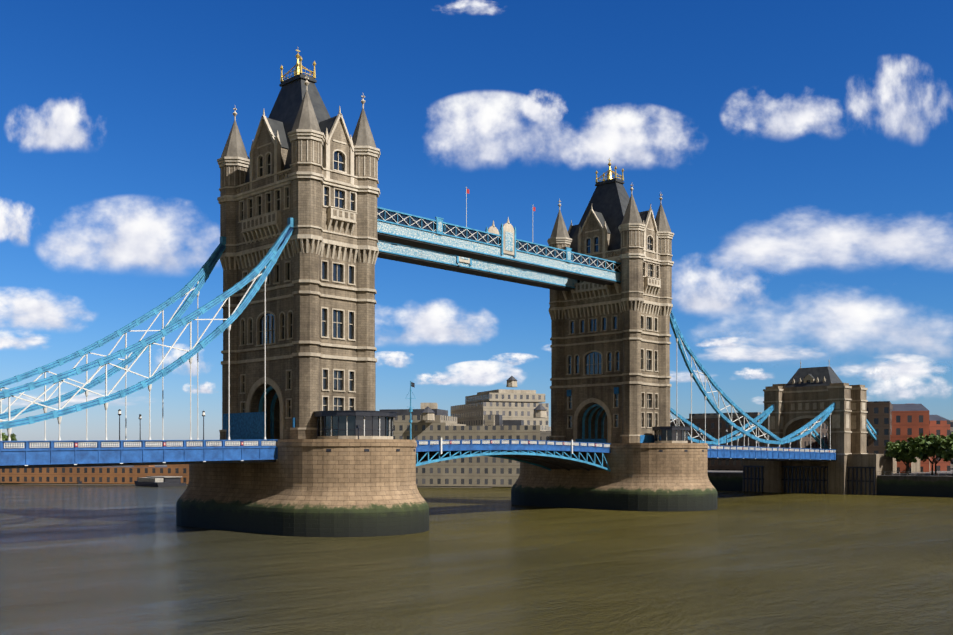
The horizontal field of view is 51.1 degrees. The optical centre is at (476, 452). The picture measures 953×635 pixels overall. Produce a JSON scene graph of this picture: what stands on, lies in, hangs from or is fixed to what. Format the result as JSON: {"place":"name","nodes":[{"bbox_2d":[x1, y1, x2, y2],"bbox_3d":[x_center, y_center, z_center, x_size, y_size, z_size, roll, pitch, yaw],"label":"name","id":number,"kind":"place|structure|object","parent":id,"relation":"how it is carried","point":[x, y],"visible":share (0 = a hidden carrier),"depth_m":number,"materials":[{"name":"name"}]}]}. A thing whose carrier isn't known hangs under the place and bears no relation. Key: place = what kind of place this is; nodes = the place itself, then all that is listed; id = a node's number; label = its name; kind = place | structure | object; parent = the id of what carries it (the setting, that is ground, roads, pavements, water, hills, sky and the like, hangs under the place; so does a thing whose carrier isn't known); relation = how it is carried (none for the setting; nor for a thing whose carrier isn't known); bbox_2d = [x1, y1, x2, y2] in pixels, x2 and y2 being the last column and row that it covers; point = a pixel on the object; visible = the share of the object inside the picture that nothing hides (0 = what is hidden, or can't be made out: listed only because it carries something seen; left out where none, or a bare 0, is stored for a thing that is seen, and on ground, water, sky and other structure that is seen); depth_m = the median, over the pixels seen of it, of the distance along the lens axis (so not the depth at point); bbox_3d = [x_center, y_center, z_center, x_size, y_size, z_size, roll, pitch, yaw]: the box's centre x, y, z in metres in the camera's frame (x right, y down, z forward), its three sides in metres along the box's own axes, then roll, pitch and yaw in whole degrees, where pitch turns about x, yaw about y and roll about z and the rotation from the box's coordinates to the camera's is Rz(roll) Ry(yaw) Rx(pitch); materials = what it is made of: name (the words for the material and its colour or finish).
{"place":"outdoors","nodes":[
{"label":"outdoors","id":0,"kind":"place"},
{"bbox_2d":[0,200,28,242],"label":"cloud","id":1,"kind":"structure","parent":0,"point":[14,219],"depth_m":2638.65,"materials":[{"name":"white"}]},
{"bbox_2d":[0,332,43,348],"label":"cloud","id":2,"kind":"structure","parent":0,"point":[7,340],"depth_m":2673.55,"materials":[{"name":"white"}]},
{"bbox_2d":[0,291,88,328],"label":"cloud","id":3,"kind":"structure","parent":0,"point":[26,310],"depth_m":2667.14,"materials":[{"name":"white"}]},
{"bbox_2d":[22,101,85,148],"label":"cloud","id":4,"kind":"structure","parent":0,"point":[60,129],"depth_m":2619.17,"materials":[{"name":"white"}]},
{"bbox_2d":[2,393,126,405],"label":"cloud","id":5,"kind":"structure","parent":0,"point":[81,398],"depth_m":2800.87,"materials":[{"name":"white"}]},
{"bbox_2d":[40,201,215,269],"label":"cloud","id":6,"kind":"structure","parent":0,"point":[139,235],"depth_m":2635.35,"materials":[{"name":"white"}]},
{"bbox_2d":[160,344,201,374],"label":"cloud","id":7,"kind":"structure","parent":0,"point":[177,354],"depth_m":2741.75,"materials":[{"name":"white"}]},
{"bbox_2d":[183,382,212,392],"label":"cloud","id":8,"kind":"structure","parent":0,"point":[205,388],"depth_m":2749.43,"materials":[{"name":"white"}]},
{"bbox_2d":[375,351,407,366],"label":"cloud","id":9,"kind":"structure","parent":0,"point":[396,359],"depth_m":2706.91,"materials":[{"name":"white"}]},
{"bbox_2d":[419,373,454,384],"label":"cloud","id":10,"kind":"structure","parent":0,"point":[441,379],"depth_m":2722.31,"materials":[{"name":"white"}]},
{"bbox_2d":[384,303,490,342],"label":"cloud","id":11,"kind":"structure","parent":0,"point":[436,322],"depth_m":2694.39,"materials":[{"name":"white"}]},
{"bbox_2d":[452,0,495,13],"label":"cloud","id":12,"kind":"structure","parent":0,"point":[477,6],"depth_m":2744.62,"materials":[{"name":"white"}]},
{"bbox_2d":[0,484,952,634],"bbox_3d":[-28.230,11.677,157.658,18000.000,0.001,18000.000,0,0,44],"label":"river water","id":13,"kind":"structure","parent":0,"point":[105,560],"depth_m":98.40,"materials":[{"name":"brown liquid"}]},
{"bbox_2d":[176,439,428,536],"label":"pier","id":14,"kind":"structure","parent":13,"relation":"in","point":[315,488],"depth_m":140.81,"materials":[{"name":"stone"}]},
{"bbox_2d":[0,439,277,468],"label":"deck span","id":15,"kind":"object","parent":14,"relation":"attached to","point":[52,454],"visible":0.98,"depth_m":127.24,"materials":[{"name":"blue paint"}]},
{"bbox_2d":[217,50,380,439],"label":"tower","id":16,"kind":"structure","parent":14,"relation":"on","point":[310,166],"depth_m":151.85,"materials":[{"name":"stone"}]},
{"bbox_2d":[0,217,293,440],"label":"chains","id":17,"kind":"object","parent":16,"relation":"attached to","point":[267,263],"visible":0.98,"depth_m":137.41,"materials":[{"name":"blue paint"}]},
{"bbox_2d":[377,187,620,299],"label":"walkways","id":18,"kind":"structure","parent":16,"relation":"attached to","point":[503,253],"depth_m":183.80,"materials":[{"name":"blue paint"}]},
{"bbox_2d":[314,410,396,438],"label":"control cabin","id":19,"kind":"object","parent":14,"relation":"on","point":[338,424],"depth_m":142.89,"materials":[{"name":"glass"}]},
{"bbox_2d":[326,449,414,451],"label":"pier openings","id":20,"kind":"object","parent":14,"relation":"attached to","point":[367,450],"visible":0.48,"depth_m":139.70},
{"bbox_2d":[60,381,824,448],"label":"bridge furniture","id":21,"kind":"object","parent":14,"relation":"on","point":[248,426],"visible":0.62,"depth_m":154.63,"materials":[{"name":"metal"}]},
{"bbox_2d":[416,438,610,471],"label":"bascule decks","id":22,"kind":"object","parent":14,"relation":"on","point":[550,455],"visible":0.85,"depth_m":187.15,"materials":[{"name":"blue paint"}]},
{"bbox_2d":[511,443,717,511],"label":"pier","id":23,"kind":"structure","parent":13,"relation":"in","point":[672,477],"depth_m":200.57,"materials":[{"name":"stone"}]},
{"bbox_2d":[547,158,673,442],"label":"tower","id":24,"kind":"structure","parent":23,"relation":"on","point":[604,342],"depth_m":211.79,"materials":[{"name":"stone"}]},
{"bbox_2d":[0,465,952,496],"bbox_3d":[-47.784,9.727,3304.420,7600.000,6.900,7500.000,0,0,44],"label":"embankment wall","id":25,"kind":"structure","parent":0,"point":[926,484],"depth_m":268.26,"materials":[{"name":"grey stone"}]},
{"bbox_2d":[2,433,16,440],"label":"tree","id":26,"kind":"object","parent":25,"relation":"on","point":[12,437],"visible":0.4,"depth_m":463.05,"materials":[{"name":"green plant"}]},
{"bbox_2d":[0,376,952,486],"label":"background buildings","id":27,"kind":"structure","parent":25,"relation":"on","point":[507,414],"depth_m":338.00,"materials":[{"name":"beige stone"}]},
{"bbox_2d":[78,471,946,486],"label":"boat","id":28,"kind":"object","parent":25,"relation":"on","point":[157,481],"visible":0.88,"depth_m":340.56,"materials":[{"name":"metal"}]},
{"bbox_2d":[743,362,929,494],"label":"abutment","id":29,"kind":"object","parent":25,"relation":"on","point":[802,397],"visible":0.81,"depth_m":283.45,"materials":[{"name":"stone"}]},
{"bbox_2d":[670,310,834,448],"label":"chains","id":30,"kind":"object","parent":29,"relation":"attached to","point":[681,342],"visible":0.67,"depth_m":242.29,"materials":[{"name":"blue paint"}]},
{"bbox_2d":[708,445,836,460],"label":"deck span","id":31,"kind":"object","parent":29,"relation":"on","point":[719,452],"visible":0.65,"depth_m":248.38,"materials":[{"name":"blue paint"}]},
{"bbox_2d":[805,420,875,448],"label":"backstay chains","id":32,"kind":"object","parent":29,"relation":"attached to","point":[869,429],"visible":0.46,"depth_m":306.15,"materials":[{"name":"blue paint"}]},
{"bbox_2d":[884,441,922,474],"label":"tree","id":33,"kind":"object","parent":25,"relation":"on","point":[902,452],"visible":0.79,"depth_m":271.59,"materials":[{"name":"green plant"}]},
{"bbox_2d":[885,436,926,473],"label":"tree","id":34,"kind":"object","parent":25,"relation":"on","point":[904,442],"depth_m":281.19,"materials":[{"name":"green plant"}]},
{"bbox_2d":[906,434,952,474],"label":"tree","id":35,"kind":"object","parent":25,"relation":"on","point":[922,450],"visible":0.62,"depth_m":268.45,"materials":[{"name":"green plant"}]},
{"bbox_2d":[914,433,948,474],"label":"tree","id":36,"kind":"object","parent":25,"relation":"on","point":[924,439],"depth_m":280.03,"materials":[{"name":"green plant"}]},
{"bbox_2d":[930,438,952,463],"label":"tree","id":37,"kind":"object","parent":25,"relation":"on","point":[946,454],"visible":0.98,"depth_m":262.88,"materials":[{"name":"green plant"}]},
{"bbox_2d":[0,0,952,440],"label":"sky","id":38,"kind":"structure","parent":0,"point":[156,86],"materials":[{"name":"blue"}]},
{"bbox_2d":[446,361,523,384],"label":"cloud","id":39,"kind":"structure","parent":0,"point":[479,372],"depth_m":2702.78,"materials":[{"name":"white"}]},
{"bbox_2d":[433,92,565,161],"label":"cloud","id":40,"kind":"structure","parent":0,"point":[476,124],"depth_m":2597.95,"materials":[{"name":"white"}]},
{"bbox_2d":[499,353,535,364],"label":"cloud","id":41,"kind":"structure","parent":0,"point":[520,358],"depth_m":2717.98,"materials":[{"name":"white"}]},
{"bbox_2d":[522,91,570,129],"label":"cloud","id":42,"kind":"structure","parent":0,"point":[534,109],"depth_m":2606.65,"materials":[{"name":"white"}]},
{"bbox_2d":[562,109,685,164],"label":"cloud","id":43,"kind":"structure","parent":0,"point":[616,136],"depth_m":2616.25,"materials":[{"name":"white"}]},
{"bbox_2d":[652,426,689,442],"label":"control cabin","id":44,"kind":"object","parent":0,"point":[670,434],"depth_m":203.06,"materials":[{"name":"glass"}]},
{"bbox_2d":[670,373,706,381],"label":"cloud","id":45,"kind":"structure","parent":0,"point":[683,376],"depth_m":2786.75,"materials":[{"name":"white"}]},
{"bbox_2d":[691,332,754,349],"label":"cloud","id":46,"kind":"structure","parent":0,"point":[728,342],"depth_m":2738.97,"materials":[{"name":"white"}]},
{"bbox_2d":[675,256,787,312],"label":"cloud","id":47,"kind":"structure","parent":0,"point":[716,292],"depth_m":2675.31,"materials":[{"name":"white"}]},
{"bbox_2d":[737,368,768,378],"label":"cloud","id":48,"kind":"structure","parent":0,"point":[749,373],"depth_m":2817.18,"materials":[{"name":"white"}]},
{"bbox_2d":[708,345,846,366],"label":"cloud","id":49,"kind":"structure","parent":0,"point":[736,353],"depth_m":2775.03,"materials":[{"name":"white"}]},
{"bbox_2d":[723,101,837,135],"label":"cloud","id":50,"kind":"structure","parent":0,"point":[798,118],"depth_m":2628.88,"materials":[{"name":"white"}]},
{"bbox_2d":[720,219,952,268],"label":"cloud","id":51,"kind":"structure","parent":0,"point":[840,243],"depth_m":2672.33,"materials":[{"name":"white"}]},
{"bbox_2d":[762,298,951,354],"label":"cloud","id":52,"kind":"structure","parent":0,"point":[842,324],"depth_m":2687.28,"materials":[{"name":"white"}]},
{"bbox_2d":[864,368,895,380],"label":"cloud","id":53,"kind":"structure","parent":0,"point":[876,371],"depth_m":2751.19,"materials":[{"name":"white"}]},
{"bbox_2d":[849,62,936,137],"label":"cloud","id":54,"kind":"structure","parent":0,"point":[896,118],"depth_m":2639.12,"materials":[{"name":"white"}]},
{"bbox_2d":[843,354,952,379],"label":"cloud","id":55,"kind":"structure","parent":0,"point":[913,365],"depth_m":2787.19,"materials":[{"name":"white"}]},
{"bbox_2d":[870,373,948,397],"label":"cloud","id":56,"kind":"structure","parent":0,"point":[901,386],"depth_m":2815.34,"materials":[{"name":"white"}]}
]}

